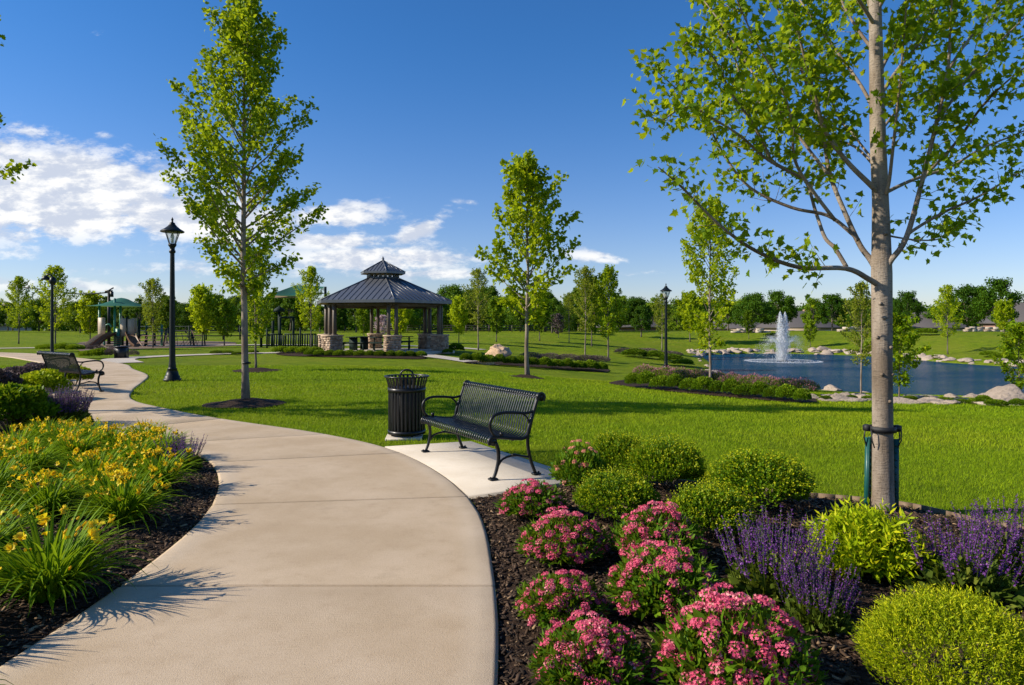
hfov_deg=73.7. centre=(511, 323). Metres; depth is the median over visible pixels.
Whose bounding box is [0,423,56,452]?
daylily
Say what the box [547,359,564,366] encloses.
hedge bush
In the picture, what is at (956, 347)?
lawn
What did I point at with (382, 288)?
gazebo
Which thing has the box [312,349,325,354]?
hedge bush
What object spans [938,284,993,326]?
broadleaf tree
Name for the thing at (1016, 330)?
young tree
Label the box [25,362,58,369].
garden bush
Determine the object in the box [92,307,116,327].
park edge tree
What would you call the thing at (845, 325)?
distant tree
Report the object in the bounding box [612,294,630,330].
park edge tree
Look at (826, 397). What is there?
garden bush
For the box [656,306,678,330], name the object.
distant tree
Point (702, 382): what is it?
hedge bush
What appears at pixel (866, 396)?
garden bush
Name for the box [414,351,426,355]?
hedge bush
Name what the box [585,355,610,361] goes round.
purple bush
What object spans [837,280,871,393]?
young tree
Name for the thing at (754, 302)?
broadleaf tree
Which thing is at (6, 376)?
garden bush
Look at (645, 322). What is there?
broadleaf tree
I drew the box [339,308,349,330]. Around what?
park edge tree
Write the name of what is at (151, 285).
young tree
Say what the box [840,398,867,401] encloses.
shore rock
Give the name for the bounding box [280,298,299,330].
park edge tree
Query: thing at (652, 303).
distant tree
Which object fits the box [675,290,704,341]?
young tree
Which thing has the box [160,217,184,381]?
street lamp
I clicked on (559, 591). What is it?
pink yarrow
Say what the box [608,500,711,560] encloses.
pink yarrow
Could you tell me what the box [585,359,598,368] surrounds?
hedge bush
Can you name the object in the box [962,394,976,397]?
shore rock
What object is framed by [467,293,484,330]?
park edge tree
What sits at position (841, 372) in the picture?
pond water
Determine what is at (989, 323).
house
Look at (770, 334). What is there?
garden bush
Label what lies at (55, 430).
daylily
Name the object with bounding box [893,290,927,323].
broadleaf tree
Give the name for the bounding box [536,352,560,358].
purple bush
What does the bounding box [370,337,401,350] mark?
picnic table
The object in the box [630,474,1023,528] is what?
edging strip
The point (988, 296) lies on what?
broadleaf tree
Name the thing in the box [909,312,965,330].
house
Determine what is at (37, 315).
park edge tree
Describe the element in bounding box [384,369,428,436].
trash can
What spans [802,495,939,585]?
lime shrub
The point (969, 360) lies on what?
shore rock
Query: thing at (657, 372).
rose bush
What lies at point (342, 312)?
park edge tree
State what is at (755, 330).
stone wall
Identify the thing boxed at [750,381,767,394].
hedge bush
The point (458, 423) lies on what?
park bench
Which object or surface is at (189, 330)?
park fence
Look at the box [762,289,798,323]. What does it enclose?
broadleaf tree
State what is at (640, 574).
pink yarrow
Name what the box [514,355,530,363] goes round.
hedge bush
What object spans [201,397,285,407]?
mulch ring
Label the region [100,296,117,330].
park edge tree
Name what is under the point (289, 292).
shade shelter
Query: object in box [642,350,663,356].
hedge bush
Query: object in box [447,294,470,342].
young tree
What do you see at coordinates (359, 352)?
hedge bush
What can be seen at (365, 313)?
young tree
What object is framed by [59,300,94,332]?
park edge tree
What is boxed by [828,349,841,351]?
shore rock
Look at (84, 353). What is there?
garden bush
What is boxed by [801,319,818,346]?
young tree
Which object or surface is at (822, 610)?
purple salvia
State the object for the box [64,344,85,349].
garden bush
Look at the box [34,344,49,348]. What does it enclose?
garden bush
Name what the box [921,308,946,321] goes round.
broadleaf tree
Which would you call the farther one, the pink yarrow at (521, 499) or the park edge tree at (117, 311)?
the park edge tree at (117, 311)
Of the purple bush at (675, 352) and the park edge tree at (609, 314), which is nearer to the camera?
the purple bush at (675, 352)
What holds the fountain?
on the pond water
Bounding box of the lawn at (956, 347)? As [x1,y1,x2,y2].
[0,325,1023,683]
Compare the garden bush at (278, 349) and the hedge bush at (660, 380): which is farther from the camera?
the garden bush at (278, 349)
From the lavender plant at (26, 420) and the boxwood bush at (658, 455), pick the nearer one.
the boxwood bush at (658, 455)
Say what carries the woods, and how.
on the lawn at (956, 347)
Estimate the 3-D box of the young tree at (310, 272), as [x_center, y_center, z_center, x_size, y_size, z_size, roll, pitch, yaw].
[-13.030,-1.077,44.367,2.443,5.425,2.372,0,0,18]
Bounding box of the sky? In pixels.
[0,0,1023,322]
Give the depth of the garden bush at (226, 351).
35.40 m
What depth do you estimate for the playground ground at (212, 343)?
51.76 m
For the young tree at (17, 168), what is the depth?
13.41 m
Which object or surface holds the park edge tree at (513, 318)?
on the lawn at (956, 347)
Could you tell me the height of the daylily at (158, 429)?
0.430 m
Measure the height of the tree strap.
0.205 m
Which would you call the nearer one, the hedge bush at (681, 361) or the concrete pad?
the concrete pad
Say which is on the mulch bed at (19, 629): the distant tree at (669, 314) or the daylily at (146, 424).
the daylily at (146, 424)
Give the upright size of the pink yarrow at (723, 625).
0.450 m
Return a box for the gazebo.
[316,257,451,350]
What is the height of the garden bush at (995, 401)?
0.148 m
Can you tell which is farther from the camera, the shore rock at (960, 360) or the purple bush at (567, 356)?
the shore rock at (960, 360)
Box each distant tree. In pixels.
[646,297,664,325]
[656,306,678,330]
[668,298,684,305]
[828,309,841,328]
[839,297,868,329]
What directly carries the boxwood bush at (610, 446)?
on the mulch bed at (645, 640)
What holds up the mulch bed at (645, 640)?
on the lawn at (956, 347)
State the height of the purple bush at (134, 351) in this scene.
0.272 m
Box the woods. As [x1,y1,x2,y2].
[0,300,976,330]
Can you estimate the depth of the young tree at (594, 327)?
62.60 m
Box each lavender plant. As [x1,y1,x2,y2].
[0,392,65,429]
[45,382,94,423]
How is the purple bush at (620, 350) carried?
on the lawn at (956, 347)
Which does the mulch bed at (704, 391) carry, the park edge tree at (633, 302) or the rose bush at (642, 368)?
the rose bush at (642, 368)
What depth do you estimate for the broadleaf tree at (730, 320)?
103.07 m
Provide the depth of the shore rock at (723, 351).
74.77 m
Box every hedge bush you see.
[303,349,314,354]
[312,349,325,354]
[323,349,333,354]
[332,350,344,354]
[344,350,354,354]
[352,350,365,355]
[363,350,373,354]
[373,350,385,355]
[384,350,395,355]
[392,350,406,355]
[406,350,414,355]
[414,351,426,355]
[459,353,471,360]
[470,352,483,360]
[480,354,496,361]
[495,353,505,361]
[503,356,518,363]
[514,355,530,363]
[529,357,539,364]
[539,356,551,364]
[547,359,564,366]
[563,358,573,366]
[571,360,585,367]
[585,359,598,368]
[595,362,608,369]
[621,348,647,354]
[624,372,638,383]
[636,370,655,383]
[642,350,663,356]
[648,375,672,386]
[659,353,682,359]
[666,373,682,386]
[671,358,693,363]
[678,377,698,389]
[691,376,713,389]
[708,380,723,391]
[720,378,740,392]
[731,383,755,394]
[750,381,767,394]
[762,385,784,397]
[774,383,798,397]
[792,388,811,399]
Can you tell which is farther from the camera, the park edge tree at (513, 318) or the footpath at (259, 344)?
the park edge tree at (513, 318)
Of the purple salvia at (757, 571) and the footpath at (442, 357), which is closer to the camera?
the purple salvia at (757, 571)
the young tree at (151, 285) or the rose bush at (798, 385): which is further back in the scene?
the young tree at (151, 285)
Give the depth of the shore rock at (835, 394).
19.07 m
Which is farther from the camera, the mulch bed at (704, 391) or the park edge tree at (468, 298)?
the park edge tree at (468, 298)
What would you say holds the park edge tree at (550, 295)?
on the lawn at (956, 347)
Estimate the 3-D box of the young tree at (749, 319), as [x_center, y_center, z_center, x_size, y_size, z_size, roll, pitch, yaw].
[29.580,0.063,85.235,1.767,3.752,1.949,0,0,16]
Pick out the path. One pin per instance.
(296, 557)
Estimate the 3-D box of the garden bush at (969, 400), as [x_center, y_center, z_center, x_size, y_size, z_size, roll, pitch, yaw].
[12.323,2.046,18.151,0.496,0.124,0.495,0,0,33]
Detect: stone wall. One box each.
[731,328,770,332]
[837,327,862,331]
[963,327,1008,331]
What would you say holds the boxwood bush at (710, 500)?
on the mulch bed at (645, 640)
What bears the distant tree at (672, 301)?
on the lawn at (956, 347)
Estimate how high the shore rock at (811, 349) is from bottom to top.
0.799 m
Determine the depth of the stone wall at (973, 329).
91.69 m
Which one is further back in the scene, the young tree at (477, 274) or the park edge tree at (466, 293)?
the park edge tree at (466, 293)
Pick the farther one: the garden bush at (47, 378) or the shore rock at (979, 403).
the shore rock at (979, 403)
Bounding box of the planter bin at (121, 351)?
[113,346,129,357]
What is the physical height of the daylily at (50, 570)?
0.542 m
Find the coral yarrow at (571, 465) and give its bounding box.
[548,439,608,491]
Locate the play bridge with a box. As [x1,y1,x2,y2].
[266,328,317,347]
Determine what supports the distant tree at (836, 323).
on the lawn at (956, 347)
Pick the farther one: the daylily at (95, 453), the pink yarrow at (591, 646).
the daylily at (95, 453)
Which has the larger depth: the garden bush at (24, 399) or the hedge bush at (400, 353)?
the hedge bush at (400, 353)
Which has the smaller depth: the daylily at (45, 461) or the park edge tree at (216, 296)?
the daylily at (45, 461)
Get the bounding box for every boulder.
[477,359,494,364]
[485,344,511,357]
[832,396,853,399]
[917,399,935,403]
[980,384,1023,405]
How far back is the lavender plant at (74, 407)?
10.50 m
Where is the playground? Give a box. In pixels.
[83,298,162,346]
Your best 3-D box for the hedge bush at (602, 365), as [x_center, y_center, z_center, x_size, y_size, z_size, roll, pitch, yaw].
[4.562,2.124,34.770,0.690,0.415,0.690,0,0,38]
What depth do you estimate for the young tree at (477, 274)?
45.54 m
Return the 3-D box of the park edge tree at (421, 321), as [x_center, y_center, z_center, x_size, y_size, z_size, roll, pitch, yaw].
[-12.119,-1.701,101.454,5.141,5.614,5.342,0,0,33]
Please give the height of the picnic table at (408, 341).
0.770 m
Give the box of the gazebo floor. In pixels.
[345,348,454,353]
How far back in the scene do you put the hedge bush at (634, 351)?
53.92 m
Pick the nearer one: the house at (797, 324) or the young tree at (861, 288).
the young tree at (861, 288)
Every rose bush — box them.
[632,363,659,375]
[652,365,676,375]
[666,366,696,378]
[681,368,707,378]
[702,370,727,380]
[718,372,747,383]
[736,372,763,383]
[752,375,780,385]
[768,376,802,387]
[789,377,821,391]
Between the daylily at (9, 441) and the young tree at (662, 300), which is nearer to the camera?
the daylily at (9, 441)
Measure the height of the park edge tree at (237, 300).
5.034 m
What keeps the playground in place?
on the playground ground at (212, 343)
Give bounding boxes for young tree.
[0,15,36,183]
[0,276,36,343]
[24,265,78,349]
[72,290,106,338]
[138,277,165,347]
[153,0,329,398]
[155,295,182,342]
[185,284,216,345]
[207,296,238,345]
[235,246,277,367]
[291,265,329,346]
[354,309,374,334]
[374,315,391,334]
[390,309,414,334]
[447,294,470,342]
[461,268,495,350]
[474,149,582,374]
[485,295,506,341]
[529,292,550,340]
[548,313,565,337]
[558,292,576,342]
[571,265,603,354]
[571,273,603,346]
[586,264,629,356]
[649,292,675,350]
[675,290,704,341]
[680,193,742,385]
[742,309,755,338]
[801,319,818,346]
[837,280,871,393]
[864,311,930,396]
[928,284,965,353]
[991,298,1017,336]
[992,320,1023,389]
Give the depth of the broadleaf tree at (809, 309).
103.74 m
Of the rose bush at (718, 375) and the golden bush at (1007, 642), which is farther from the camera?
the rose bush at (718, 375)
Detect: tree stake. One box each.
[864,437,871,505]
[894,439,898,508]
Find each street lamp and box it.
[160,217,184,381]
[660,284,671,369]
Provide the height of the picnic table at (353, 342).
0.770 m
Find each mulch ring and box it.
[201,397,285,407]
[232,367,279,371]
[510,374,543,378]
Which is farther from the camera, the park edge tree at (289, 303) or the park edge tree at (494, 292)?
the park edge tree at (494, 292)
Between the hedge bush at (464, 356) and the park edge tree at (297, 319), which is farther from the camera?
the park edge tree at (297, 319)
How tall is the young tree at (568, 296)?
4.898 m
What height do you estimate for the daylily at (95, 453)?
0.443 m
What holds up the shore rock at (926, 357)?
on the lawn at (956, 347)
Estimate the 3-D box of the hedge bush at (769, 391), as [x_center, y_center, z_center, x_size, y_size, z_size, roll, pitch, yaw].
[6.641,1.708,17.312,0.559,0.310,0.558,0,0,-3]
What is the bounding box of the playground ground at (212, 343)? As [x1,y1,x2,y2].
[76,341,236,350]
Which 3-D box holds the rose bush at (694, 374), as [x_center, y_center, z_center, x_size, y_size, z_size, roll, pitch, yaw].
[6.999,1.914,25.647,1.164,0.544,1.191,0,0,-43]
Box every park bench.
[37,351,104,393]
[421,380,545,480]
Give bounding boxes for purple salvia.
[153,430,207,471]
[715,505,839,614]
[774,549,860,637]
[885,509,1023,613]
[949,493,1023,581]
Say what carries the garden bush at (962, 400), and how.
on the lawn at (956, 347)
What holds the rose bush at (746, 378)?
on the mulch bed at (704, 391)
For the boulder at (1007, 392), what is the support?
on the lawn at (956, 347)
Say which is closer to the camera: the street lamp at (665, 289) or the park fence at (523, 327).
the street lamp at (665, 289)
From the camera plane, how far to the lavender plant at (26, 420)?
10.08 m
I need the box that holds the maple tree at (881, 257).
[622,0,1023,510]
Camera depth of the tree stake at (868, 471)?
5.77 m
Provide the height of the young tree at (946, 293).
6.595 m
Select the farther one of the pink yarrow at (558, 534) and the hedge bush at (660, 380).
the hedge bush at (660, 380)
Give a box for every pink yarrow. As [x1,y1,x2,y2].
[492,478,570,520]
[512,569,610,627]
[513,506,611,566]
[526,609,657,684]
[599,539,724,620]
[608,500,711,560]
[643,582,829,684]
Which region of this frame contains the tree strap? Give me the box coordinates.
[862,424,901,447]
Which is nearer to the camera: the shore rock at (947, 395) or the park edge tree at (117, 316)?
the shore rock at (947, 395)
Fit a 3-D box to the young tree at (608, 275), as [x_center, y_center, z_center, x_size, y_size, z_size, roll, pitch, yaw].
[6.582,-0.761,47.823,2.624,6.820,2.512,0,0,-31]
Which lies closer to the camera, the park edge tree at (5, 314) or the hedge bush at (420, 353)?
the hedge bush at (420, 353)
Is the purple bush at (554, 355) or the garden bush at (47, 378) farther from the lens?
the purple bush at (554, 355)
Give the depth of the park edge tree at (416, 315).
84.04 m
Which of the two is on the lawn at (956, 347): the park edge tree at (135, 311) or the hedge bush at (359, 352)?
the park edge tree at (135, 311)
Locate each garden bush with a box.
[0,368,23,384]
[0,381,62,429]
[3,364,39,374]
[20,368,72,392]
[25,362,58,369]
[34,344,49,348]
[54,342,72,348]
[61,364,94,384]
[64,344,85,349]
[78,350,100,355]
[89,347,112,355]
[209,350,221,352]
[221,350,232,352]
[271,346,285,351]
[283,346,297,351]
[294,346,308,352]
[306,346,322,349]
[442,348,452,352]
[449,343,464,349]
[762,333,784,335]
[819,395,832,398]
[861,395,871,398]
[903,395,917,399]
[913,328,937,332]
[955,398,966,402]
[966,399,978,403]
[974,394,992,401]
[978,350,997,355]
[983,399,1008,404]
[988,353,1003,357]
[1008,398,1023,404]
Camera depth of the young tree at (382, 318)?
65.88 m
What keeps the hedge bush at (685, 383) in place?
on the mulch bed at (704, 391)
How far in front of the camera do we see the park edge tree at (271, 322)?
108.56 m
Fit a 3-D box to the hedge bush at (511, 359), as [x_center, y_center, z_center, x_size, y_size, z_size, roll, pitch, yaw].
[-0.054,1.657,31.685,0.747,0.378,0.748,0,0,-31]
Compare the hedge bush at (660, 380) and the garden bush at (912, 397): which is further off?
the hedge bush at (660, 380)
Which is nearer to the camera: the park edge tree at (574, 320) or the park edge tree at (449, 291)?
the park edge tree at (574, 320)
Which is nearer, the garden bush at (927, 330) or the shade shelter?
the shade shelter
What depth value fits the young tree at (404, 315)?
54.93 m
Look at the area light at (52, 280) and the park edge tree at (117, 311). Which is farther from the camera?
the park edge tree at (117, 311)
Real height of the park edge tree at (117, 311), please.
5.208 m
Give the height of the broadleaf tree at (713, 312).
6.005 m
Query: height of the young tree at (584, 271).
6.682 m
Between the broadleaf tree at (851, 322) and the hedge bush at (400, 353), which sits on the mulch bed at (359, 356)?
the hedge bush at (400, 353)
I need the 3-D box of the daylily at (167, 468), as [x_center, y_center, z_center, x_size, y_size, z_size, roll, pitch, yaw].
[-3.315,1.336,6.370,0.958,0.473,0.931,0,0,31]
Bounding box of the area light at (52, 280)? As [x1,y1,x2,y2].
[41,274,56,351]
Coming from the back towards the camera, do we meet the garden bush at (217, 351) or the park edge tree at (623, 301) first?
the park edge tree at (623, 301)
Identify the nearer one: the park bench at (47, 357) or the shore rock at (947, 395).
the park bench at (47, 357)
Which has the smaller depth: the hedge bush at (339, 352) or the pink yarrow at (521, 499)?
the pink yarrow at (521, 499)
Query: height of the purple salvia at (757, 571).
0.530 m
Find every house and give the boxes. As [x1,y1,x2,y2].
[0,317,31,330]
[596,317,657,330]
[704,316,759,330]
[757,309,840,330]
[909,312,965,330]
[977,303,1023,329]
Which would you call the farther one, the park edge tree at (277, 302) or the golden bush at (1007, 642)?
the park edge tree at (277, 302)
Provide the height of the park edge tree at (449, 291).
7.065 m
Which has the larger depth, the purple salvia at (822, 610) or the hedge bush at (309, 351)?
the hedge bush at (309, 351)
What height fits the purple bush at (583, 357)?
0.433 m
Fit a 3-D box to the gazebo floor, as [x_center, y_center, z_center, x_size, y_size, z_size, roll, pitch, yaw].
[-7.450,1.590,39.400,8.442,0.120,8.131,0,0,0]
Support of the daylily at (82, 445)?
on the mulch bed at (19, 629)
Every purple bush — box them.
[102,346,114,354]
[129,350,138,354]
[518,352,543,357]
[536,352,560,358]
[555,354,579,359]
[574,355,599,360]
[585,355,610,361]
[614,348,631,352]
[641,348,657,350]
[662,351,684,354]
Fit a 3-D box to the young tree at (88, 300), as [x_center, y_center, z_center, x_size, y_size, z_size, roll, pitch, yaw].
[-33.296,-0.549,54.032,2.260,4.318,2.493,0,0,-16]
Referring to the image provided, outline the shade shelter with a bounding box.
[260,285,326,346]
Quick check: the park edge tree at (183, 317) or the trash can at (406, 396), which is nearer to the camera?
the trash can at (406, 396)
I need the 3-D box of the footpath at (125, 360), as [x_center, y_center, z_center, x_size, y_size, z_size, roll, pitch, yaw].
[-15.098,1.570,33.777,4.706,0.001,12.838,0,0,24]
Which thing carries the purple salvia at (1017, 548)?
on the mulch bed at (645, 640)
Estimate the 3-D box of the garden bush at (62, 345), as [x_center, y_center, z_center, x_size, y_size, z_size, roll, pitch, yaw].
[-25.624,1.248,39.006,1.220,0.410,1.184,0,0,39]
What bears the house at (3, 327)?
on the lawn at (956, 347)
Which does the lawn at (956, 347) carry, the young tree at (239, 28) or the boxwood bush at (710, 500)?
the young tree at (239, 28)
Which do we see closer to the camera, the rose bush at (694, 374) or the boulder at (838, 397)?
the boulder at (838, 397)
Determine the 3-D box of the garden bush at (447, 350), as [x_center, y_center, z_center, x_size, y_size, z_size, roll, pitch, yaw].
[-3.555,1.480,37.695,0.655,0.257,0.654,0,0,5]
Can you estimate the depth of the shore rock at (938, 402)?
17.72 m
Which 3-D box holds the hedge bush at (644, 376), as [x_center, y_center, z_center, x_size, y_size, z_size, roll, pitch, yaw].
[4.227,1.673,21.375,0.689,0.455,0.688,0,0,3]
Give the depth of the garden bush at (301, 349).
34.80 m
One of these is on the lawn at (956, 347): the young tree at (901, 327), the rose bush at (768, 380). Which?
the young tree at (901, 327)
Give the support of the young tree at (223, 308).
on the lawn at (956, 347)
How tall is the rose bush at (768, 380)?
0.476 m
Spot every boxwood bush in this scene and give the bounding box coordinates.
[572,464,661,520]
[589,427,645,475]
[620,433,709,488]
[663,478,759,536]
[700,444,821,510]
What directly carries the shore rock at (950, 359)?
on the lawn at (956, 347)
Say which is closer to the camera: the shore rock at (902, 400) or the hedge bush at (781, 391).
the hedge bush at (781, 391)
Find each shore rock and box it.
[720,349,729,353]
[808,347,820,351]
[817,346,830,351]
[820,350,832,354]
[823,384,842,390]
[824,399,842,401]
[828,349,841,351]
[831,393,846,396]
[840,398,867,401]
[893,397,924,404]
[915,355,933,360]
[920,397,942,399]
[930,400,951,404]
[936,400,960,404]
[942,358,955,360]
[943,393,961,397]
[957,358,973,362]
[961,358,972,362]
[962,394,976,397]
[974,401,996,405]
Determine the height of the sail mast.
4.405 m
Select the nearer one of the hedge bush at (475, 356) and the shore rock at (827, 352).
the hedge bush at (475, 356)
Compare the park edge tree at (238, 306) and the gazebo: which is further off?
the park edge tree at (238, 306)
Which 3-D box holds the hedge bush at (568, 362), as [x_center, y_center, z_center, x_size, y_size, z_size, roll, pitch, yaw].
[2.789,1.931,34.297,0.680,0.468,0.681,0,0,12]
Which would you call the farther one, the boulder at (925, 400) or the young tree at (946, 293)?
the young tree at (946, 293)
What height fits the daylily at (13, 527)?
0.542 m
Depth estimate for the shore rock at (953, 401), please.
17.72 m
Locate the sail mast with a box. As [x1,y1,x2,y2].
[25,287,113,342]
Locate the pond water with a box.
[703,354,1023,395]
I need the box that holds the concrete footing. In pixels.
[385,434,422,440]
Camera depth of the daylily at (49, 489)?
5.39 m
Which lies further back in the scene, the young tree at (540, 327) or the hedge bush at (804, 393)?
the young tree at (540, 327)
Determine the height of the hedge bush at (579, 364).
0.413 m
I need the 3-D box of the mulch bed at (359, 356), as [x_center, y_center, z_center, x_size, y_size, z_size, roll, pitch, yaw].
[-8.333,1.559,35.326,10.796,0.142,5.594,0,0,30]
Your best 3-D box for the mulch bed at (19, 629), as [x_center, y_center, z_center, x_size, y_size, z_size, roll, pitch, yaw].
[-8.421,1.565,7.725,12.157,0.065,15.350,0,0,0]
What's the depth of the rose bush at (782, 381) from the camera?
21.64 m
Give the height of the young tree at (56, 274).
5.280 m
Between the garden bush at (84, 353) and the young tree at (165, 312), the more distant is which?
the young tree at (165, 312)
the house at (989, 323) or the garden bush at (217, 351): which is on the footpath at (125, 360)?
the garden bush at (217, 351)
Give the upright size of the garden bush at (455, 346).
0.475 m
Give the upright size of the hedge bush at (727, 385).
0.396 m
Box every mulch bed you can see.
[0,419,218,661]
[275,350,426,358]
[466,361,609,371]
[470,481,1023,684]
[609,380,816,401]
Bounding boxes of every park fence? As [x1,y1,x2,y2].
[137,326,271,339]
[373,325,553,331]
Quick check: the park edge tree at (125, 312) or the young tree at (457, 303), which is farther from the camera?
the park edge tree at (125, 312)
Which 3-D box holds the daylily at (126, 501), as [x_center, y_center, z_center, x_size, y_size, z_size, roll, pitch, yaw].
[-3.037,1.325,5.338,1.001,0.494,0.974,0,0,-3]
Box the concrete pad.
[385,441,571,498]
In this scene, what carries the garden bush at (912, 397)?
on the lawn at (956, 347)
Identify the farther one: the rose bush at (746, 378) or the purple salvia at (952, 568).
the rose bush at (746, 378)
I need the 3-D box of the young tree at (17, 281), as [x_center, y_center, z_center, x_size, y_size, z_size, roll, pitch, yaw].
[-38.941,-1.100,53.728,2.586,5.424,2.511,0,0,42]
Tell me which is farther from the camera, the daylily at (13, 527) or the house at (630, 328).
the house at (630, 328)
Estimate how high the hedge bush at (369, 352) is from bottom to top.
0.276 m
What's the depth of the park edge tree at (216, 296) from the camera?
103.92 m
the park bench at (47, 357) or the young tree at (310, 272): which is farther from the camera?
the young tree at (310, 272)
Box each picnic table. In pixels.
[342,336,373,349]
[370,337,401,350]
[401,336,413,348]
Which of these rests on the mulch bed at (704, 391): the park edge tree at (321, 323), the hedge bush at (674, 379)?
the hedge bush at (674, 379)
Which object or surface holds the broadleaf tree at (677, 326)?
on the lawn at (956, 347)
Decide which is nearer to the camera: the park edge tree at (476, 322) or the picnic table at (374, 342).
the picnic table at (374, 342)
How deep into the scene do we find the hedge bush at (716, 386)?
18.89 m
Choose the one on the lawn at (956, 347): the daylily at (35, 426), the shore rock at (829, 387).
the shore rock at (829, 387)
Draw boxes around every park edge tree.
[0,308,6,323]
[1,301,14,330]
[6,308,34,327]
[21,297,56,330]
[43,306,68,330]
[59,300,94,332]
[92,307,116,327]
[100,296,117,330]
[110,307,125,327]
[116,307,142,324]
[122,307,132,318]
[128,298,149,325]
[138,301,162,329]
[175,302,199,332]
[187,292,220,323]
[223,294,253,331]
[236,294,259,332]
[258,297,283,329]
[263,298,294,327]
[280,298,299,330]
[284,297,312,330]
[294,305,317,330]
[311,306,323,332]
[337,308,346,325]
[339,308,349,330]
[346,308,363,332]
[369,309,422,327]
[391,312,420,328]
[418,309,435,323]
[427,283,475,330]
[427,295,449,323]
[448,288,484,330]
[464,286,495,330]
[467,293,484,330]
[472,286,506,330]
[502,290,511,330]
[504,298,537,331]
[530,290,556,330]
[544,297,566,332]
[561,297,581,331]
[568,286,581,330]
[576,297,615,331]
[605,297,639,327]
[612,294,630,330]
[619,296,652,330]
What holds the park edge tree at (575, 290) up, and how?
on the lawn at (956, 347)
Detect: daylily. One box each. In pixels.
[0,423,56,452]
[0,432,53,468]
[0,435,77,479]
[0,448,44,507]
[0,460,105,525]
[0,484,58,574]
[0,493,158,614]
[6,415,80,442]
[28,426,113,466]
[32,419,97,446]
[43,443,134,497]
[43,463,191,535]
[61,415,112,436]
[62,458,158,508]
[80,421,142,452]
[99,428,176,467]
[116,444,202,498]
[120,417,176,445]
[125,422,195,458]
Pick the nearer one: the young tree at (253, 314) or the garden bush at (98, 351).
the young tree at (253, 314)
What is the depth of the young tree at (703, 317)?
20.64 m
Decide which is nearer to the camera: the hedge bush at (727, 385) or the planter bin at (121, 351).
the hedge bush at (727, 385)
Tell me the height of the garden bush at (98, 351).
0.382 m
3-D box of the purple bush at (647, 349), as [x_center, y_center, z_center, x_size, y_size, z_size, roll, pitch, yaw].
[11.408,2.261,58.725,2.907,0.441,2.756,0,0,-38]
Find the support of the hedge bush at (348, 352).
on the mulch bed at (359, 356)
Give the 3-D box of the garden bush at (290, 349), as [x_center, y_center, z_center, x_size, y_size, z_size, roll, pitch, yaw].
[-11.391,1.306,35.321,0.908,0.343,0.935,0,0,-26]
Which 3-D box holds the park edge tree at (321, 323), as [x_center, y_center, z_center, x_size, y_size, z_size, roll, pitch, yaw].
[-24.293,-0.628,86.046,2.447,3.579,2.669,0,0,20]
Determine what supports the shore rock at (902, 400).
on the lawn at (956, 347)
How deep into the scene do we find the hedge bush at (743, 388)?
17.98 m
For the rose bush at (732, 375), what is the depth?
23.97 m
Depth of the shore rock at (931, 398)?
18.85 m
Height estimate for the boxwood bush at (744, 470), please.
0.552 m
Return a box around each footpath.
[24,344,483,349]
[102,352,277,362]
[425,354,498,364]
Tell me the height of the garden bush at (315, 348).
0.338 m
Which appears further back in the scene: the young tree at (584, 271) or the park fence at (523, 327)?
the park fence at (523, 327)
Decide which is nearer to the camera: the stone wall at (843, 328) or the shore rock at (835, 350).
the shore rock at (835, 350)
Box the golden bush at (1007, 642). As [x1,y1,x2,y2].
[847,578,1023,684]
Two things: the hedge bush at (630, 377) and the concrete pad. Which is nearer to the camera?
the concrete pad
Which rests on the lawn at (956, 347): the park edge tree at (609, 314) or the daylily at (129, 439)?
the park edge tree at (609, 314)
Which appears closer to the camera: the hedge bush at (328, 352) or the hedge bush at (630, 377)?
the hedge bush at (630, 377)
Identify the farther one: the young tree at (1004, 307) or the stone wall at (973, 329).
the stone wall at (973, 329)
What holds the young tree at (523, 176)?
on the lawn at (956, 347)
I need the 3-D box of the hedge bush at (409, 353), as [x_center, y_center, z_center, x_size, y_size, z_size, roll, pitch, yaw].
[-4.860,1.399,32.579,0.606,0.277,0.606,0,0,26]
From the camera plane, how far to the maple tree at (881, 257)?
5.62 m
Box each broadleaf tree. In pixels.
[629,305,652,336]
[667,309,688,330]
[683,299,715,327]
[713,302,738,330]
[732,292,778,328]
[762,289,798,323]
[800,297,827,323]
[815,293,852,330]
[846,309,868,327]
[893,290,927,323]
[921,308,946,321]
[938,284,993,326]
[970,276,1023,329]
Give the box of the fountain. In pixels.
[744,311,821,362]
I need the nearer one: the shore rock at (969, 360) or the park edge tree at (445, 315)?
the shore rock at (969, 360)
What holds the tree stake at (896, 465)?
on the mulch bed at (645, 640)
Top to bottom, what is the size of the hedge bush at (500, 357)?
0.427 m
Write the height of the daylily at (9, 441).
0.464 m
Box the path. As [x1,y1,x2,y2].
[0,352,497,684]
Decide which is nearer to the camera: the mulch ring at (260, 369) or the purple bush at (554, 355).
the mulch ring at (260, 369)
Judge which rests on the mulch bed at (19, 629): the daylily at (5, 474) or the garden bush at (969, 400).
the daylily at (5, 474)
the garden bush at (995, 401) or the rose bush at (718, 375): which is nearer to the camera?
the garden bush at (995, 401)

